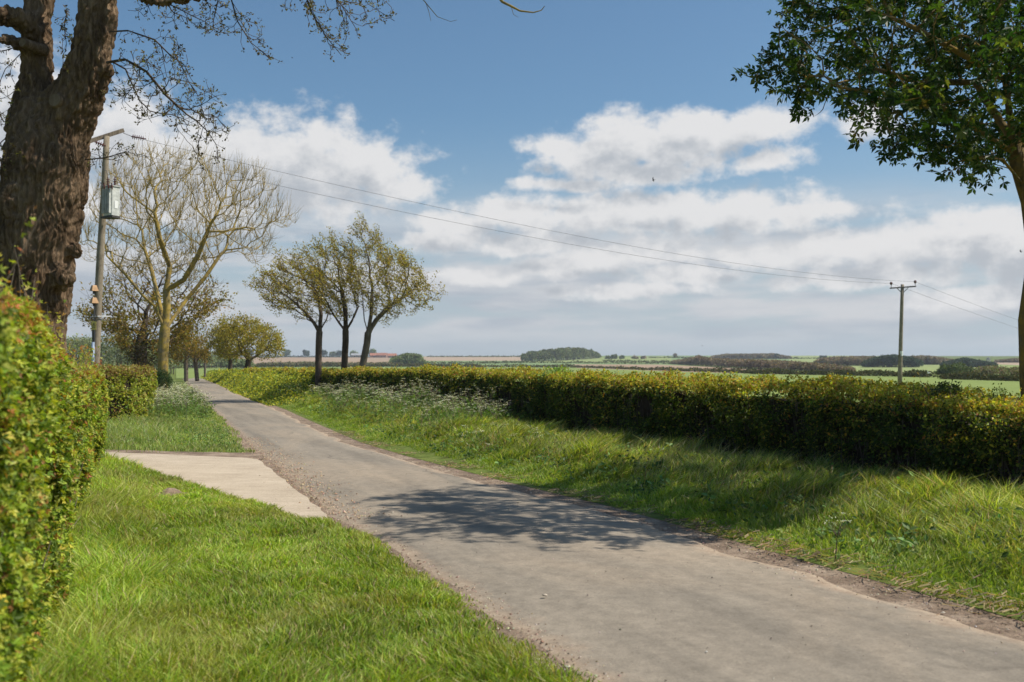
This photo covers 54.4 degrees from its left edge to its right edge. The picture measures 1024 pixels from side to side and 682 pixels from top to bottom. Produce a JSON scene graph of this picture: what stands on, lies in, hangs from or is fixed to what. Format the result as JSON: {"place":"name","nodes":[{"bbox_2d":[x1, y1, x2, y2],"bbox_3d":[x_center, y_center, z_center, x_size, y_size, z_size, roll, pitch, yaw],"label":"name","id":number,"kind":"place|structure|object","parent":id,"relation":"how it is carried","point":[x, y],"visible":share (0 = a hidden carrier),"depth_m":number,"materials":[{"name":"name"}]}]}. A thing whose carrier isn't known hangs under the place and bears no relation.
{"place":"outdoors","nodes":[
{"label":"outdoors","id":0,"kind":"place"},
{"bbox_2d":[105,383,254,452],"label":"verge grass","id":1,"kind":"structure","parent":0,"point":[117,430],"depth_m":23.63,"materials":[{"name":"green plant"}]},
{"bbox_2d":[104,449,265,458],"bbox_3d":[-13.222,2.231,20.355,17.872,0.001,1.827,0,-2,9],"label":"dirt margin","id":2,"kind":"object","parent":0,"point":[229,454],"visible":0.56,"depth_m":19.55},
{"bbox_2d":[105,452,326,518],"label":"driveway","id":3,"kind":"structure","parent":0,"point":[235,475],"depth_m":15.36,"materials":[{"name":"concrete"}]},
{"bbox_2d":[192,357,389,363],"bbox_3d":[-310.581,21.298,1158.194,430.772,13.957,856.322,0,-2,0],"label":"ploughed field","id":4,"kind":"structure","parent":0,"point":[324,359],"depth_m":1170.27,"materials":[{"name":"soil"}]},
{"bbox_2d":[22,380,601,681],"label":"grass verge","id":5,"kind":"object","parent":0,"point":[179,381],"depth_m":6.83,"materials":[{"name":"green plant"}]},
{"bbox_2d":[0,205,109,681],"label":"hedge","id":6,"kind":"object","parent":5,"relation":"on","point":[54,406],"visible":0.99,"depth_m":4.85,"materials":[{"name":"green plant"}]},
{"bbox_2d":[89,128,145,363],"bbox_3d":[-14.031,-2.527,35.286,1.282,10.348,2.144,-1,-2,26],"label":"utility pole","id":7,"kind":"object","parent":5,"relation":"on","point":[110,202],"visible":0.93,"depth_m":34.94,"materials":[{"name":"grey wood"}]},
{"bbox_2d":[104,146,870,282],"bbox_3d":[9.859,-5.574,62.320,0.020,1.121,73.160,-1,-2,42],"label":"power line","id":8,"kind":"object","parent":7,"relation":"attached to","point":[470,225],"visible":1,"depth_m":48.12,"materials":[{"name":"black metal"}]},
{"bbox_2d":[143,139,910,281],"bbox_3d":[11.578,-5.961,63.206,0.020,1.282,73.676,-1,-2,43],"label":"power line","id":9,"kind":"object","parent":7,"relation":"attached to","point":[505,221],"visible":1,"depth_m":49.92,"materials":[{"name":"black metal"}]},
{"bbox_2d":[77,362,158,420],"bbox_3d":[-15.024,1.796,37.353,5.416,2.044,18.716,0,-2,-11],"label":"hedge","id":10,"kind":"object","parent":5,"relation":"on","point":[131,387],"visible":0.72,"depth_m":30.06,"materials":[{"name":"green plant"}]},
{"bbox_2d":[117,336,157,369],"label":"ivy clump","id":11,"kind":"object","parent":5,"relation":"on","point":[139,348],"visible":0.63,"depth_m":77.92,"materials":[{"name":"green plant"}]},
{"bbox_2d":[68,245,238,365],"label":"roadside tree","id":12,"kind":"object","parent":5,"relation":"on","point":[181,330],"visible":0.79,"depth_m":78.70,"materials":[{"name":"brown plant"}]},
{"bbox_2d":[155,369,174,391],"bbox_3d":[-15.750,2.098,43.513,2.107,1.884,1.878,1,-2,-21],"label":"bush","id":13,"kind":"object","parent":5,"relation":"on","point":[163,379],"visible":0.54,"depth_m":43.42,"materials":[{"name":"green plant"}]},
{"bbox_2d":[128,380,216,420],"bbox_3d":[-15.832,2.401,45.696,3.940,1.176,34.379,1,-2,-18],"label":"cow parsley","id":14,"kind":"object","parent":5,"relation":"on","point":[175,400],"visible":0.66,"depth_m":32.92,"materials":[{"name":"green plant"}]},
{"bbox_2d":[159,488,186,495],"bbox_3d":[-4.490,1.966,13.059,0.640,0.092,0.520,0,-2,0],"label":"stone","id":15,"kind":"object","parent":5,"relation":"on","point":[172,490],"visible":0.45,"depth_m":12.99,"materials":[{"name":"brown stone"}]},
{"bbox_2d":[79,132,301,389],"bbox_3d":[-15.228,-3.509,46.202,11.309,12.852,9.829,0,-2,0],"label":"ash tree","id":16,"kind":"object","parent":5,"relation":"on","point":[163,315],"visible":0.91,"depth_m":45.62,"materials":[{"name":"brown plant"}]},
{"bbox_2d":[0,0,544,352],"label":"oak tree","id":17,"kind":"object","parent":5,"relation":"on","point":[49,127],"visible":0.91,"depth_m":12.37,"materials":[{"name":"brown plant"}]},
{"bbox_2d":[123,388,1023,577],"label":"broadleaf weeds","id":18,"kind":"object","parent":5,"relation":"on","point":[903,540],"visible":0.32,"depth_m":12.74,"materials":[{"name":"green plant"}]},
{"bbox_2d":[423,356,523,360],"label":"ploughed field","id":19,"kind":"structure","parent":0,"point":[510,358],"depth_m":1256.27,"materials":[{"name":"brown soil"}]},
{"bbox_2d":[190,356,788,366],"bbox_3d":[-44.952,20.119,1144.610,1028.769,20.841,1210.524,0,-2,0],"label":"crop field","id":20,"kind":"structure","parent":0,"point":[528,364],"depth_m":812.06,"materials":[{"name":"green plant"}]},
{"bbox_2d":[0,0,1023,356],"label":"sky","id":21,"kind":"structure","parent":0,"point":[562,117],"materials":[{"name":"blue"}]},
{"bbox_2d":[78,356,1018,419],"bbox_3d":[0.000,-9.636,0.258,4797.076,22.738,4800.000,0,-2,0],"label":"ground","id":22,"kind":"structure","parent":0,"point":[857,400],"depth_m":1141.57,"materials":[{"name":"green plant"}]},
{"bbox_2d":[66,334,183,373],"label":"distant wood","id":23,"kind":"object","parent":22,"relation":"on","point":[119,356],"visible":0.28,"depth_m":240.81,"materials":[{"name":"green plant"}]},
{"bbox_2d":[172,351,254,368],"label":"distant wood","id":24,"kind":"object","parent":22,"relation":"on","point":[240,362],"visible":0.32,"depth_m":473.17,"materials":[{"name":"green plant"}]},
{"bbox_2d":[282,349,290,355],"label":"tree","id":25,"kind":"object","parent":22,"relation":"on","point":[286,352],"visible":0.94,"depth_m":1649.70,"materials":[{"name":"green plant"}]},
{"bbox_2d":[239,355,360,357],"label":"hedgerow","id":26,"kind":"object","parent":22,"relation":"on","point":[309,356],"visible":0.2,"depth_m":1502.56,"materials":[{"name":"green plant"}]},
{"bbox_2d":[302,349,309,356],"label":"tree","id":27,"kind":"object","parent":22,"relation":"on","point":[305,353],"visible":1,"depth_m":1649.65,"materials":[{"name":"green plant"}]},
{"bbox_2d":[256,361,393,365],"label":"distant wood","id":28,"kind":"object","parent":22,"relation":"on","point":[312,363],"visible":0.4,"depth_m":596.35,"materials":[{"name":"green plant"}]},
{"bbox_2d":[322,349,327,356],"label":"tree","id":29,"kind":"object","parent":22,"relation":"on","point":[324,352],"visible":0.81,"depth_m":1648.88,"materials":[{"name":"green plant"}]},
{"bbox_2d":[179,363,480,367],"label":"hedgerow","id":30,"kind":"object","parent":22,"relation":"on","point":[337,365],"visible":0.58,"depth_m":557.86,"materials":[{"name":"green plant"}]},
{"bbox_2d":[329,351,336,355],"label":"tree","id":31,"kind":"object","parent":22,"relation":"on","point":[333,353],"visible":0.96,"depth_m":1650.17,"materials":[{"name":"green plant"}]},
{"bbox_2d":[351,353,360,356],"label":"barn","id":32,"kind":"structure","parent":22,"relation":"on","point":[355,354],"depth_m":1486.98,"materials":[{"name":"white"}]},
{"bbox_2d":[369,353,375,357],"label":"farmhouse","id":33,"kind":"object","parent":22,"relation":"on","point":[372,355],"visible":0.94,"depth_m":1427.47,"materials":[{"name":"brick"}]},
{"bbox_2d":[368,348,376,355],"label":"tree","id":34,"kind":"object","parent":22,"relation":"on","point":[372,350],"visible":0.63,"depth_m":1622.72,"materials":[{"name":"green plant"}]},
{"bbox_2d":[376,353,386,357],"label":"farmhouse","id":35,"kind":"object","parent":22,"relation":"on","point":[381,355],"visible":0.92,"depth_m":1421.56,"materials":[{"name":"brick"}]},
{"bbox_2d":[387,353,396,357],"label":"farmhouse","id":36,"kind":"object","parent":22,"relation":"on","point":[390,355],"visible":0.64,"depth_m":1376.94,"materials":[{"name":"brick"}]},
{"bbox_2d":[388,352,427,364],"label":"distant wood","id":37,"kind":"object","parent":22,"relation":"on","point":[407,358],"visible":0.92,"depth_m":641.05,"materials":[{"name":"green plant"}]},
{"bbox_2d":[426,355,520,356],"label":"hedgerow","id":38,"kind":"object","parent":22,"relation":"on","point":[474,356],"visible":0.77,"depth_m":1470.61,"materials":[{"name":"green plant"}]},
{"bbox_2d":[394,362,576,367],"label":"hedgerow","id":39,"kind":"object","parent":22,"relation":"on","point":[506,365],"visible":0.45,"depth_m":560.24,"materials":[{"name":"green plant"}]},
{"bbox_2d":[427,360,669,363],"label":"hedgerow","id":40,"kind":"object","parent":22,"relation":"on","point":[522,361],"visible":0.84,"depth_m":803.27,"materials":[{"name":"green plant"}]},
{"bbox_2d":[520,347,601,360],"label":"distant wood","id":41,"kind":"object","parent":22,"relation":"on","point":[558,353],"visible":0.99,"depth_m":1048.78,"materials":[{"name":"green plant"}]},
{"bbox_2d":[602,359,670,361],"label":"hedgerow","id":42,"kind":"object","parent":22,"relation":"on","point":[611,360],"visible":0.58,"depth_m":926.75,"materials":[{"name":"green plant"}]},
{"bbox_2d":[648,356,692,357],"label":"hedgerow","id":43,"kind":"object","parent":22,"relation":"on","point":[669,357],"visible":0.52,"depth_m":1276.24,"materials":[{"name":"green plant"}]},
{"bbox_2d":[574,365,791,373],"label":"hedgerow","id":44,"kind":"object","parent":22,"relation":"on","point":[719,370],"visible":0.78,"depth_m":349.65,"materials":[{"name":"green plant"}]},
{"bbox_2d":[711,353,792,358],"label":"distant wood","id":45,"kind":"object","parent":22,"relation":"on","point":[753,356],"visible":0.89,"depth_m":1160.12,"materials":[{"name":"green plant"}]},
{"bbox_2d":[670,355,855,370],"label":"distant wood","id":46,"kind":"object","parent":22,"relation":"on","point":[748,363],"visible":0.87,"depth_m":432.47,"materials":[{"name":"green plant"}]},
{"bbox_2d":[792,356,845,358],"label":"hedgerow","id":47,"kind":"object","parent":22,"relation":"on","point":[809,358],"visible":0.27,"depth_m":1144.60,"materials":[{"name":"green plant"}]},
{"bbox_2d":[743,368,937,376],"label":"hedgerow","id":48,"kind":"object","parent":22,"relation":"on","point":[912,373],"visible":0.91,"depth_m":197.79,"materials":[{"name":"green plant"}]},
{"bbox_2d":[813,355,874,365],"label":"distant wood","id":49,"kind":"object","parent":22,"relation":"on","point":[850,360],"visible":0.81,"depth_m":607.59,"materials":[{"name":"green plant"}]},
{"bbox_2d":[861,354,924,366],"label":"distant wood","id":50,"kind":"object","parent":22,"relation":"on","point":[888,360],"visible":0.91,"depth_m":513.91,"materials":[{"name":"green plant"}]},
{"bbox_2d":[907,355,952,364],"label":"distant wood","id":51,"kind":"object","parent":22,"relation":"on","point":[930,360],"visible":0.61,"depth_m":656.33,"materials":[{"name":"green plant"}]},
{"bbox_2d":[935,361,973,374],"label":"tree","id":52,"kind":"object","parent":22,"relation":"on","point":[954,367],"visible":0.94,"depth_m":194.92,"materials":[{"name":"green plant"}]},
{"bbox_2d":[939,357,997,366],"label":"distant wood","id":53,"kind":"object","parent":22,"relation":"on","point":[969,362],"visible":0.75,"depth_m":498.78,"materials":[{"name":"green plant"}]},
{"bbox_2d":[937,371,1018,380],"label":"hedgerow","id":54,"kind":"object","parent":22,"relation":"on","point":[970,375],"visible":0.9,"depth_m":132.57,"materials":[{"name":"green plant"}]},
{"bbox_2d":[973,364,1018,374],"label":"distant wood","id":55,"kind":"object","parent":22,"relation":"on","point":[993,369],"visible":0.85,"depth_m":183.61,"materials":[{"name":"green plant"}]},
{"bbox_2d":[994,358,1018,362],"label":"distant wood","id":56,"kind":"object","parent":22,"relation":"on","point":[1012,360],"visible":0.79,"depth_m":764.92,"materials":[{"name":"green plant"}]},
{"bbox_2d":[525,356,670,362],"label":"crop field","id":57,"kind":"structure","parent":0,"point":[596,360],"depth_m":1125.42,"materials":[{"name":"green plant"}]},
{"bbox_2d":[176,364,1020,398],"bbox_3d":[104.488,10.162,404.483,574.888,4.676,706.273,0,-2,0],"label":"crop field","id":58,"kind":"structure","parent":0,"point":[1011,386],"depth_m":164.99,"materials":[{"name":"green plant"}]},
{"bbox_2d":[890,280,916,384],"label":"utility pole","id":59,"kind":"object","parent":58,"relation":"on","point":[900,350],"visible":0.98,"depth_m":89.92,"materials":[{"name":"brown wood"}]},
{"bbox_2d":[183,379,1023,681],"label":"dirt margin","id":60,"kind":"object","parent":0,"point":[863,587],"visible":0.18,"depth_m":8.53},
{"bbox_2d":[168,330,202,381],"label":"roadside tree","id":61,"kind":"object","parent":60,"relation":"on","point":[186,353],"visible":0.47,"depth_m":117.67,"materials":[{"name":"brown plant"}]},
{"bbox_2d":[182,333,212,380],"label":"roadside tree","id":62,"kind":"object","parent":60,"relation":"on","point":[204,353],"visible":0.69,"depth_m":119.71,"materials":[{"name":"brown plant"}]},
{"bbox_2d":[203,327,214,376],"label":"roadside tree","id":63,"kind":"object","parent":60,"relation":"on","point":[208,356],"visible":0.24,"depth_m":149.82,"materials":[{"name":"grey plant"}]},
{"bbox_2d":[331,430,1023,622],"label":"straw","id":64,"kind":"object","parent":60,"relation":"on","point":[1014,608],"visible":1,"depth_m":8.84,"materials":[{"name":"brown plant"}]},
{"bbox_2d":[188,378,1023,681],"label":"road","id":65,"kind":"structure","parent":0,"point":[600,578],"depth_m":7.40,"materials":[{"name":"grey asphalt"}]},
{"bbox_2d":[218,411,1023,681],"bbox_3d":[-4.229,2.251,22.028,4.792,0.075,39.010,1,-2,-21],"label":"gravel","id":66,"kind":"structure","parent":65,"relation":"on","point":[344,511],"depth_m":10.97,"materials":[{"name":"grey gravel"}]},
{"bbox_2d":[248,389,1023,620],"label":"grass verge","id":67,"kind":"object","parent":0,"point":[428,456],"depth_m":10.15,"materials":[{"name":"green plant"}]},
{"bbox_2d":[210,324,240,369],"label":"roadside tree","id":68,"kind":"object","parent":67,"relation":"on","point":[229,363],"visible":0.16,"depth_m":121.75,"materials":[{"name":"green plant"}]},
{"bbox_2d":[199,310,286,367],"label":"roadside tree","id":69,"kind":"object","parent":67,"relation":"on","point":[260,330],"visible":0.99,"depth_m":106.76,"materials":[{"name":"green plant"}]},
{"bbox_2d":[201,368,325,405],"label":"hedge","id":70,"kind":"object","parent":67,"relation":"on","point":[231,380],"visible":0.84,"depth_m":56.10,"materials":[{"name":"green plant"}]},
{"bbox_2d":[243,241,332,388],"bbox_3d":[-10.656,-1.025,47.592,4.486,7.431,4.059,-1,-2,38],"label":"windswept tree","id":71,"kind":"object","parent":67,"relation":"on","point":[287,287],"visible":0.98,"depth_m":47.32,"materials":[{"name":"green plant"}]},
{"bbox_2d":[297,226,361,369],"bbox_3d":[-9.148,-1.491,49.466,3.414,8.490,4.697,0,-2,0],"label":"windswept tree","id":72,"kind":"object","parent":67,"relation":"on","point":[342,301],"visible":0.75,"depth_m":49.35,"materials":[{"name":"green plant"}]},
{"bbox_2d":[336,210,447,366],"bbox_3d":[-5.714,-1.789,48.693,5.356,9.117,4.639,-1,-2,34],"label":"windswept tree","id":73,"kind":"object","parent":67,"relation":"on","point":[403,263],"visible":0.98,"depth_m":48.36,"materials":[{"name":"green plant"}]},
{"bbox_2d":[263,378,560,452],"bbox_3d":[-6.470,2.007,38.735,3.214,1.353,44.267,1,-2,-19],"label":"cow parsley","id":74,"kind":"object","parent":67,"relation":"on","point":[419,398],"visible":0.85,"depth_m":26.68,"materials":[{"name":"green plant"}]},
{"bbox_2d":[243,362,1023,488],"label":"hedge","id":75,"kind":"object","parent":67,"relation":"on","point":[898,426],"visible":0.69,"depth_m":14.43,"materials":[{"name":"green plant"}]},
{"bbox_2d":[538,365,573,386],"bbox_3d":[1.016,0.900,22.487,0.909,0.722,1.003,0,-2,0],"label":"bush","id":76,"kind":"object","parent":75,"relation":"on","point":[556,368],"visible":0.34,"depth_m":22.41,"materials":[{"name":"green plant"}]},
{"bbox_2d":[911,376,969,413],"bbox_3d":[5.144,0.725,12.021,0.633,0.606,0.678,-2,-2,45],"label":"bush","id":77,"kind":"object","parent":75,"relation":"on","point":[942,385],"visible":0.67,"depth_m":11.88,"materials":[{"name":"green plant"}]},
{"bbox_2d":[978,383,1018,419],"bbox_3d":[5.620,0.718,11.577,0.474,0.477,0.448,0,-2,0],"label":"bush","id":78,"kind":"object","parent":75,"relation":"on","point":[988,395],"visible":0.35,"depth_m":11.54,"materials":[{"name":"green plant"}]},
{"bbox_2d":[776,511,878,569],"bbox_3d":[2.727,1.713,8.593,0.940,0.469,0.596,0,-2,0],"label":"cow parsley","id":79,"kind":"object","parent":67,"relation":"on","point":[850,540],"visible":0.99,"depth_m":8.60,"materials":[{"name":"green plant"}]},
{"bbox_2d":[730,0,1023,396],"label":"broadleaf tree","id":80,"kind":"object","parent":67,"relation":"on","point":[928,97],"visible":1,"depth_m":11.04,"materials":[{"name":"green plant"}]},
{"bbox_2d":[572,364,757,373],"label":"ploughed field","id":81,"kind":"structure","parent":0,"point":[644,365],"depth_m":592.17,"materials":[{"name":"soil"}]},
{"bbox_2d":[789,356,842,361],"bbox_3d":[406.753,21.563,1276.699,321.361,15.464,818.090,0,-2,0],"label":"crop field","id":82,"kind":"structure","parent":0,"point":[805,359],"depth_m":1088.69,"materials":[{"name":"green plant"}]},
{"bbox_2d":[852,364,1012,373],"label":"crop field","id":83,"kind":"structure","parent":0,"point":[931,367],"depth_m":459.65,"materials":[{"name":"green plant"}]},
{"bbox_2d":[997,363,1018,364],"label":"ploughed field","id":84,"kind":"structure","parent":0,"point":[1008,363],"depth_m":697.94,"materials":[{"name":"beige soil"}]}
]}

